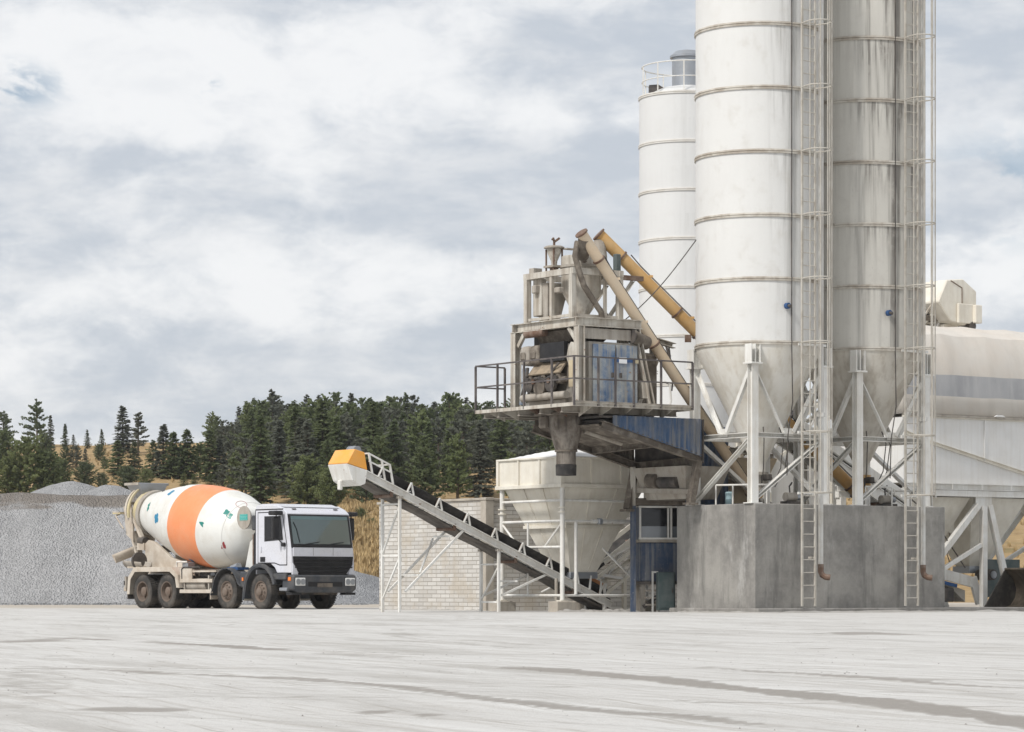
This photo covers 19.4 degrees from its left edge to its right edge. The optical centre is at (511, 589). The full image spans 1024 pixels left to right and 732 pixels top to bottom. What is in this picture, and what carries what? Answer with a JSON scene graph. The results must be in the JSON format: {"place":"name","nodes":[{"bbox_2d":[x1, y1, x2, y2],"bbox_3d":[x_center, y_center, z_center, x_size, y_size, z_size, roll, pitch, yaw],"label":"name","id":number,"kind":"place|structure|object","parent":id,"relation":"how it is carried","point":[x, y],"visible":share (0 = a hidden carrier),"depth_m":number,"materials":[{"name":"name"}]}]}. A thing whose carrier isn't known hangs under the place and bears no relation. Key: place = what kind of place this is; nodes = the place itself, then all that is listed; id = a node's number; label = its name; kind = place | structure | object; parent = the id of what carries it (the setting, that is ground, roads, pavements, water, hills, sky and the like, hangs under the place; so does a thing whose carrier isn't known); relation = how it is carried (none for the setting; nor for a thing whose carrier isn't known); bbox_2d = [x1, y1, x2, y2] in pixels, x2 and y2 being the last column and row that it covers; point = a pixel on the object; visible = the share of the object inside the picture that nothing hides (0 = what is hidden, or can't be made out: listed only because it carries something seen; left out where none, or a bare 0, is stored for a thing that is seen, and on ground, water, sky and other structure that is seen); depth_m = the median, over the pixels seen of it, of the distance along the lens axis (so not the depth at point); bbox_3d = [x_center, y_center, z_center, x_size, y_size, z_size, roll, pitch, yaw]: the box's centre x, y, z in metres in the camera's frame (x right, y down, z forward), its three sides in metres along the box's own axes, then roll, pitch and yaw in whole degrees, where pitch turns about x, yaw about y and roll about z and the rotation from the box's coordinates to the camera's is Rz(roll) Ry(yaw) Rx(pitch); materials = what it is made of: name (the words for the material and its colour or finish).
{"place":"outdoors","nodes":[
{"label":"outdoors","id":0,"kind":"place"},
{"bbox_2d":[0,603,1023,731],"bbox_3d":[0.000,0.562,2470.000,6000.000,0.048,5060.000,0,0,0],"label":"yard ground","id":1,"kind":"structure","parent":0,"point":[226,685],"depth_m":20.72,"materials":[{"name":"concrete"}]},
{"bbox_2d":[0,492,303,604],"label":"gravel bank","id":2,"kind":"structure","parent":1,"relation":"on","point":[54,548],"depth_m":118.24,"materials":[{"name":"gravel"}]},
{"bbox_2d":[31,481,96,494],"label":"gravel heap","id":3,"kind":"object","parent":2,"relation":"on","point":[70,488],"visible":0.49,"depth_m":127.96,"materials":[{"name":"gravel"}]},
{"bbox_2d":[85,485,130,495],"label":"gravel heap","id":4,"kind":"object","parent":2,"relation":"on","point":[106,490],"visible":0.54,"depth_m":127.15,"materials":[{"name":"gravel"}]},
{"bbox_2d":[0,602,368,604],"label":"gravel stones","id":5,"kind":"object","parent":1,"relation":"on","point":[115,603],"visible":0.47,"depth_m":113.33,"materials":[{"name":"gravel"}]},
{"bbox_2d":[112,482,357,608],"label":"mixer truck","id":6,"kind":"object","parent":1,"relation":"on","point":[229,548],"visible":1,"depth_m":90.04,"materials":[{"name":"metal"}]},
{"bbox_2d":[303,570,378,602],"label":"gravel heap","id":7,"kind":"object","parent":1,"relation":"on","point":[367,583],"visible":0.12,"depth_m":121.64,"materials":[{"name":"gravel"}]},
{"bbox_2d":[334,593,378,603],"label":"gravel heap","id":8,"kind":"object","parent":1,"relation":"on","point":[364,598],"visible":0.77,"depth_m":118.18,"materials":[{"name":"gravel"}]},
{"bbox_2d":[328,446,613,611],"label":"belt conveyor","id":9,"kind":"object","parent":1,"relation":"on","point":[350,466],"visible":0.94,"depth_m":76.42,"materials":[{"name":"metal"}]},
{"bbox_2d":[488,601,515,610],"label":"footing block","id":10,"kind":"structure","parent":1,"relation":"on","point":[507,605],"depth_m":79.16,"materials":[{"name":"concrete"}]},
{"bbox_2d":[5,616,1019,730],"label":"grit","id":11,"kind":"object","parent":1,"relation":"on","point":[553,653],"visible":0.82,"depth_m":22.62,"materials":[{"name":"gravel"}]},
{"bbox_2d":[377,497,676,610],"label":"block wall","id":12,"kind":"structure","parent":1,"relation":"on","point":[449,579],"depth_m":82.41,"materials":[{"name":"brick"}]},
{"bbox_2d":[548,601,575,611],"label":"footing block","id":13,"kind":"structure","parent":1,"relation":"on","point":[554,606],"depth_m":76.92,"materials":[{"name":"concrete"}]},
{"bbox_2d":[495,449,647,600],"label":"aggregate hopper","id":14,"kind":"object","parent":13,"relation":"on","point":[574,524],"visible":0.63,"depth_m":78.13,"materials":[{"name":"beige paint"}]},
{"bbox_2d":[630,467,635,611],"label":"blue post","id":15,"kind":"object","parent":1,"relation":"on","point":[632,553],"visible":1,"depth_m":76.96,"materials":[{"name":"metal"}]},
{"bbox_2d":[636,498,684,611],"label":"control cabin","id":16,"kind":"object","parent":1,"relation":"on","point":[656,535],"visible":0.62,"depth_m":77.21,"materials":[{"name":"metal"}]},
{"bbox_2d":[641,508,666,537],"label":"window","id":17,"kind":"structure","parent":16,"relation":"in","point":[653,520],"depth_m":77.22,"materials":[{"name":"grey glass"}]},
{"bbox_2d":[639,506,676,538],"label":"window frame","id":18,"kind":"structure","parent":16,"relation":"in","point":[640,507],"depth_m":77.20,"materials":[{"name":"white paint"}]},
{"bbox_2d":[656,572,674,609],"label":"switch cabinet","id":19,"kind":"object","parent":1,"relation":"on","point":[665,590],"visible":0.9,"depth_m":76.51,"materials":[{"name":"metal"}]},
{"bbox_2d":[638,49,728,423],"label":"cement silo","id":20,"kind":"object","parent":1,"relation":"on","point":[667,175],"visible":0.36,"depth_m":98.58,"materials":[{"name":"paint"}]},
{"bbox_2d":[588,279,981,609],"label":"truss conveyor","id":21,"kind":"object","parent":1,"relation":"on","point":[956,306],"visible":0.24,"depth_m":88.22,"materials":[{"name":"metal"}]},
{"bbox_2d":[677,503,944,607],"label":"concrete plinth","id":22,"kind":"structure","parent":1,"relation":"on","point":[746,555],"depth_m":75.05,"materials":[{"name":"concrete"}]},
{"bbox_2d":[715,484,770,504],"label":"handrail","id":23,"kind":"object","parent":22,"relation":"on","point":[732,485],"visible":0.65,"depth_m":75.10,"materials":[{"name":"metal"}]},
{"bbox_2d":[685,0,832,605],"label":"cement silo","id":24,"kind":"object","parent":22,"relation":"on","point":[758,353],"visible":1,"depth_m":73.97,"materials":[{"name":"paint"}]},
{"bbox_2d":[531,415,729,511],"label":"skip conveyor","id":25,"kind":"object","parent":24,"relation":"attached to","point":[669,452],"visible":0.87,"depth_m":75.23,"materials":[{"name":"metal"}]},
{"bbox_2d":[474,237,693,475],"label":"mixing tower","id":26,"kind":"structure","parent":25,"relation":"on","point":[579,365],"depth_m":74.26,"materials":[{"name":"metal"}]},
{"bbox_2d":[575,228,763,498],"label":"screw conveyor","id":27,"kind":"object","parent":26,"relation":"attached to","point":[602,264],"visible":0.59,"depth_m":75.10,"materials":[{"name":"metal"}]},
{"bbox_2d":[593,228,851,497],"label":"screw conveyor","id":28,"kind":"object","parent":26,"relation":"attached to","point":[675,310],"visible":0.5,"depth_m":76.65,"materials":[{"name":"metal"}]},
{"bbox_2d":[780,482,800,503],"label":"air pump","id":29,"kind":"object","parent":22,"relation":"on","point":[790,498],"visible":0.95,"depth_m":74.67,"materials":[{"name":"metal"}]},
{"bbox_2d":[793,0,935,605],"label":"cement silo","id":30,"kind":"object","parent":22,"relation":"on","point":[881,357],"visible":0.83,"depth_m":75.82,"materials":[{"name":"paint"}]},
{"bbox_2d":[876,485,896,505],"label":"air pump","id":31,"kind":"object","parent":22,"relation":"on","point":[884,500],"visible":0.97,"depth_m":76.88,"materials":[{"name":"metal"}]},
{"bbox_2d":[669,607,1023,611],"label":"concrete apron","id":32,"kind":"object","parent":1,"relation":"on","point":[844,609],"visible":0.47,"depth_m":75.03,"materials":[{"name":"concrete"}]},
{"bbox_2d":[678,609,1022,612],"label":"spilled cement","id":33,"kind":"object","parent":1,"relation":"on","point":[988,610],"visible":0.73,"depth_m":74.58,"materials":[{"name":"concrete"}]},
{"bbox_2d":[835,325,1023,606],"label":"storage bins","id":34,"kind":"object","parent":1,"relation":"on","point":[980,436],"visible":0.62,"depth_m":85.84,"materials":[{"name":"metal"}]},
{"bbox_2d":[984,568,1023,606],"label":"loader bucket","id":35,"kind":"object","parent":1,"relation":"on","point":[1008,591],"visible":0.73,"depth_m":85.49,"materials":[{"name":"metal"}]},
{"bbox_2d":[0,442,1023,602],"bbox_3d":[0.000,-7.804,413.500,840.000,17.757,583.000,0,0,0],"label":"hillside","id":36,"kind":"structure","parent":0,"point":[1016,537],"depth_m":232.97,"materials":[{"name":"yellow plant"}]},
{"bbox_2d":[0,428,18,466],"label":"bush pine","id":37,"kind":"object","parent":36,"relation":"on","point":[5,440],"visible":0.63,"depth_m":254.51,"materials":[{"name":"green plant"}]},
{"bbox_2d":[0,411,18,437],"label":"pine tree","id":38,"kind":"object","parent":36,"relation":"on","point":[5,420],"visible":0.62,"depth_m":321.88,"materials":[{"name":"green plant"}]},
{"bbox_2d":[0,455,28,493],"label":"bush pine","id":39,"kind":"object","parent":36,"relation":"on","point":[7,464],"visible":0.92,"depth_m":224.56,"materials":[{"name":"green plant"}]},
{"bbox_2d":[3,434,59,492],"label":"bush pine","id":40,"kind":"object","parent":36,"relation":"on","point":[26,447],"visible":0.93,"depth_m":224.49,"materials":[{"name":"green plant"}]},
{"bbox_2d":[19,398,47,440],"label":"pine tree","id":41,"kind":"object","parent":36,"relation":"on","point":[38,411],"visible":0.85,"depth_m":319.79,"materials":[{"name":"green plant"}]},
{"bbox_2d":[36,432,54,460],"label":"bush pine","id":42,"kind":"object","parent":36,"relation":"on","point":[47,443],"visible":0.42,"depth_m":276.53,"materials":[{"name":"green plant"}]},
{"bbox_2d":[25,448,67,488],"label":"bush pine","id":43,"kind":"object","parent":36,"relation":"on","point":[51,478],"visible":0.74,"depth_m":224.66,"materials":[{"name":"green plant"}]},
{"bbox_2d":[54,457,74,482],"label":"bush pine","id":44,"kind":"object","parent":36,"relation":"on","point":[66,477],"visible":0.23,"depth_m":229.77,"materials":[{"name":"green plant"}]},
{"bbox_2d":[69,460,101,485],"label":"bush pine","id":45,"kind":"object","parent":36,"relation":"on","point":[86,468],"visible":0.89,"depth_m":229.78,"materials":[{"name":"green plant"}]},
{"bbox_2d":[104,440,126,474],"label":"spruce tree","id":46,"kind":"object","parent":36,"relation":"on","point":[119,454],"visible":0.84,"depth_m":249.85,"materials":[{"name":"plant"}]},
{"bbox_2d":[108,405,136,452],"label":"spruce tree","id":47,"kind":"object","parent":36,"relation":"on","point":[124,442],"visible":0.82,"depth_m":293.84,"materials":[{"name":"plant"}]},
{"bbox_2d":[111,464,144,489],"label":"bush pine","id":48,"kind":"object","parent":36,"relation":"on","point":[127,473],"visible":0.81,"depth_m":231.77,"materials":[{"name":"green plant"}]},
{"bbox_2d":[125,442,142,473],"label":"spruce tree","id":49,"kind":"object","parent":36,"relation":"on","point":[134,462],"visible":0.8,"depth_m":250.90,"materials":[{"name":"plant"}]},
{"bbox_2d":[131,412,149,453],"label":"pine tree","id":50,"kind":"object","parent":36,"relation":"on","point":[138,423],"visible":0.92,"depth_m":291.83,"materials":[{"name":"green plant"}]},
{"bbox_2d":[137,468,157,482],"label":"bush pine","id":51,"kind":"object","parent":36,"relation":"on","point":[145,475],"visible":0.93,"depth_m":238.87,"materials":[{"name":"green plant"}]},
{"bbox_2d":[141,440,161,477],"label":"spruce tree","id":52,"kind":"object","parent":36,"relation":"on","point":[153,444],"visible":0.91,"depth_m":246.94,"materials":[{"name":"plant"}]},
{"bbox_2d":[150,424,177,477],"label":"spruce tree","id":53,"kind":"object","parent":36,"relation":"on","point":[162,434],"visible":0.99,"depth_m":245.82,"materials":[{"name":"plant"}]},
{"bbox_2d":[155,431,182,478],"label":"spruce tree","id":54,"kind":"object","parent":36,"relation":"on","point":[171,447],"visible":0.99,"depth_m":244.78,"materials":[{"name":"plant"}]},
{"bbox_2d":[161,443,196,477],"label":"pine tree","id":55,"kind":"object","parent":36,"relation":"on","point":[179,459],"visible":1,"depth_m":244.48,"materials":[{"name":"green plant"}]},
{"bbox_2d":[170,428,199,478],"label":"spruce tree","id":56,"kind":"object","parent":36,"relation":"on","point":[185,435],"visible":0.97,"depth_m":244.83,"materials":[{"name":"plant"}]},
{"bbox_2d":[190,441,212,477],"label":"pine tree","id":57,"kind":"object","parent":36,"relation":"on","point":[198,447],"visible":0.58,"depth_m":246.79,"materials":[{"name":"green plant"}]},
{"bbox_2d":[195,429,222,481],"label":"spruce tree","id":58,"kind":"object","parent":36,"relation":"on","point":[206,467],"visible":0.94,"depth_m":242.81,"materials":[{"name":"plant"}]},
{"bbox_2d":[210,435,227,479],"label":"spruce tree","id":59,"kind":"object","parent":36,"relation":"on","point":[220,450],"visible":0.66,"depth_m":243.85,"materials":[{"name":"plant"}]},
{"bbox_2d":[213,464,229,487],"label":"pine tree","id":60,"kind":"object","parent":36,"relation":"on","point":[220,480],"visible":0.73,"depth_m":230.97,"materials":[{"name":"green plant"}]},
{"bbox_2d":[218,435,237,464],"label":"pine tree","id":61,"kind":"object","parent":36,"relation":"on","point":[229,445],"visible":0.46,"depth_m":251.71,"materials":[{"name":"green plant"}]},
{"bbox_2d":[223,436,258,493],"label":"pine tree","id":62,"kind":"object","parent":36,"relation":"on","point":[245,453],"visible":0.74,"depth_m":209.67,"materials":[{"name":"green plant"}]},
{"bbox_2d":[225,433,264,485],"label":"pine tree","id":63,"kind":"object","parent":36,"relation":"on","point":[233,460],"visible":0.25,"depth_m":220.10,"materials":[{"name":"green plant"}]},
{"bbox_2d":[237,410,259,451],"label":"pine tree","id":64,"kind":"object","parent":36,"relation":"on","point":[251,416],"visible":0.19,"depth_m":259.41,"materials":[{"name":"green plant"}]},
{"bbox_2d":[244,399,271,431],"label":"pine tree","id":65,"kind":"object","parent":36,"relation":"on","point":[262,404],"visible":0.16,"depth_m":275.75,"materials":[{"name":"green plant"}]},
{"bbox_2d":[243,415,282,503],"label":"pine tree","id":66,"kind":"object","parent":36,"relation":"on","point":[259,490],"visible":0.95,"depth_m":203.39,"materials":[{"name":"green plant"}]},
{"bbox_2d":[255,395,282,423],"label":"pine tree","id":67,"kind":"object","parent":36,"relation":"on","point":[273,410],"visible":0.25,"depth_m":288.56,"materials":[{"name":"green plant"}]},
{"bbox_2d":[263,420,289,489],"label":"pine tree","id":68,"kind":"object","parent":36,"relation":"on","point":[278,454],"visible":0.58,"depth_m":222.53,"materials":[{"name":"green plant"}]},
{"bbox_2d":[279,406,300,495],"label":"pine tree","id":69,"kind":"object","parent":36,"relation":"on","point":[295,411],"visible":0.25,"depth_m":214.06,"materials":[{"name":"green plant"}]},
{"bbox_2d":[276,417,315,497],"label":"pine tree","id":70,"kind":"object","parent":36,"relation":"on","point":[300,421],"visible":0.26,"depth_m":206.48,"materials":[{"name":"green plant"}]},
{"bbox_2d":[285,453,324,504],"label":"bush pine","id":71,"kind":"object","parent":36,"relation":"on","point":[308,479],"visible":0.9,"depth_m":200.56,"materials":[{"name":"green plant"}]},
{"bbox_2d":[283,419,326,503],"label":"pine tree","id":72,"kind":"object","parent":36,"relation":"on","point":[307,429],"visible":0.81,"depth_m":201.89,"materials":[{"name":"green plant"}]},
{"bbox_2d":[301,398,319,429],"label":"pine tree","id":73,"kind":"object","parent":36,"relation":"on","point":[311,409],"visible":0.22,"depth_m":263.68,"materials":[{"name":"green plant"}]},
{"bbox_2d":[312,398,336,470],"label":"pine tree","id":74,"kind":"object","parent":36,"relation":"on","point":[322,417],"visible":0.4,"depth_m":215.99,"materials":[{"name":"green plant"}]},
{"bbox_2d":[314,439,334,470],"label":"pine tree","id":75,"kind":"object","parent":36,"relation":"on","point":[327,450],"visible":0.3,"depth_m":205.47,"materials":[{"name":"green plant"}]},
{"bbox_2d":[313,467,352,506],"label":"bush pine","id":76,"kind":"object","parent":36,"relation":"on","point":[330,491],"visible":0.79,"depth_m":197.76,"materials":[{"name":"green plant"}]},
{"bbox_2d":[321,415,353,489],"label":"pine tree","id":77,"kind":"object","parent":36,"relation":"on","point":[337,444],"visible":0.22,"depth_m":211.83,"materials":[{"name":"green plant"}]},
{"bbox_2d":[320,415,360,448],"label":"pine tree","id":78,"kind":"object","parent":36,"relation":"on","point":[348,431],"visible":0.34,"depth_m":218.28,"materials":[{"name":"green plant"}]},
{"bbox_2d":[340,402,361,437],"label":"pine tree","id":79,"kind":"object","parent":36,"relation":"on","point":[351,410],"visible":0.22,"depth_m":255.09,"materials":[{"name":"green plant"}]},
{"bbox_2d":[348,480,376,502],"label":"pine tree","id":80,"kind":"object","parent":36,"relation":"on","point":[364,493],"visible":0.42,"depth_m":189.80,"materials":[{"name":"green plant"}]},
{"bbox_2d":[355,401,384,486],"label":"pine tree","id":81,"kind":"object","parent":36,"relation":"on","point":[375,420],"visible":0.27,"depth_m":207.90,"materials":[{"name":"green plant"}]},
{"bbox_2d":[365,435,403,501],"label":"pine tree","id":82,"kind":"object","parent":36,"relation":"on","point":[380,445],"visible":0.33,"depth_m":201.11,"materials":[{"name":"green plant"}]},
{"bbox_2d":[384,418,409,480],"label":"pine tree","id":83,"kind":"object","parent":36,"relation":"on","point":[393,435],"visible":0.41,"depth_m":209.95,"materials":[{"name":"green plant"}]},
{"bbox_2d":[403,409,440,474],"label":"pine tree","id":84,"kind":"object","parent":36,"relation":"on","point":[421,419],"visible":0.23,"depth_m":233.01,"materials":[{"name":"green plant"}]},
{"bbox_2d":[405,435,439,482],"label":"pine tree","id":85,"kind":"object","parent":36,"relation":"on","point":[421,440],"visible":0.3,"depth_m":208.33,"materials":[{"name":"green plant"}]},
{"bbox_2d":[405,446,445,497],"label":"pine tree","id":86,"kind":"object","parent":36,"relation":"on","point":[422,458],"visible":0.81,"depth_m":201.28,"materials":[{"name":"green plant"}]},
{"bbox_2d":[411,421,443,483],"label":"pine tree","id":87,"kind":"object","parent":36,"relation":"on","point":[428,428],"visible":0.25,"depth_m":218.10,"materials":[{"name":"green plant"}]},
{"bbox_2d":[418,417,450,477],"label":"pine tree","id":88,"kind":"object","parent":36,"relation":"on","point":[436,430],"visible":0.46,"depth_m":228.84,"materials":[{"name":"green plant"}]},
{"bbox_2d":[433,392,461,445],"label":"pine tree","id":89,"kind":"object","parent":36,"relation":"on","point":[449,398],"visible":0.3,"depth_m":248.55,"materials":[{"name":"green plant"}]},
{"bbox_2d":[438,430,458,488],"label":"pine tree","id":90,"kind":"object","parent":36,"relation":"on","point":[443,469],"visible":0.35,"depth_m":210.59,"materials":[{"name":"green plant"}]},
{"bbox_2d":[437,431,472,498],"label":"pine tree","id":91,"kind":"object","parent":36,"relation":"on","point":[455,479],"visible":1,"depth_m":201.99,"materials":[{"name":"green plant"}]},
{"bbox_2d":[439,409,491,467],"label":"pine tree","id":92,"kind":"object","parent":36,"relation":"on","point":[461,425],"visible":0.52,"depth_m":215.87,"materials":[{"name":"green plant"}]},
{"bbox_2d":[461,422,495,496],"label":"pine tree","id":93,"kind":"object","parent":36,"relation":"on","point":[477,489],"visible":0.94,"depth_m":206.87,"materials":[{"name":"green plant"}]},
{"bbox_2d":[466,419,495,479],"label":"pine tree","id":94,"kind":"object","parent":36,"relation":"on","point":[484,423],"visible":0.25,"depth_m":223.44,"materials":[{"name":"green plant"}]},
{"bbox_2d":[487,406,513,479],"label":"pine tree","id":95,"kind":"object","parent":36,"relation":"on","point":[499,433],"visible":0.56,"depth_m":219.21,"materials":[{"name":"green plant"}]},
{"bbox_2d":[488,421,520,467],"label":"pine tree","id":96,"kind":"object","parent":36,"relation":"on","point":[510,428],"visible":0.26,"depth_m":228.14,"materials":[{"name":"green plant"}]},
{"bbox_2d":[506,422,547,457],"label":"pine tree","id":97,"kind":"object","parent":36,"relation":"on","point":[527,437],"visible":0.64,"depth_m":213.58,"materials":[{"name":"green plant"}]},
{"bbox_2d":[0,0,1023,445],"label":"sky","id":98,"kind":"structure","parent":0,"point":[207,206],"materials":[{"name":"white"}]},
{"bbox_2d":[557,608,639,611],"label":"spilled sand","id":99,"kind":"structure","parent":0,"point":[606,610],"depth_m":77.26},
{"bbox_2d":[685,427,776,505],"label":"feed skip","id":100,"kind":"object","parent":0,"point":[740,497],"visible":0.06,"depth_m":77.53,"materials":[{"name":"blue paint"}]},
{"bbox_2d":[634,424,832,503],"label":"bin","id":101,"kind":"object","parent":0,"point":[780,488],"depth_m":87.82,"materials":[{"name":"metal"}]},
{"bbox_2d":[738,422,903,505],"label":"transfer conveyor","id":102,"kind":"object","parent":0,"point":[846,463],"visible":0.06,"depth_m":80.66,"materials":[{"name":"metal"}]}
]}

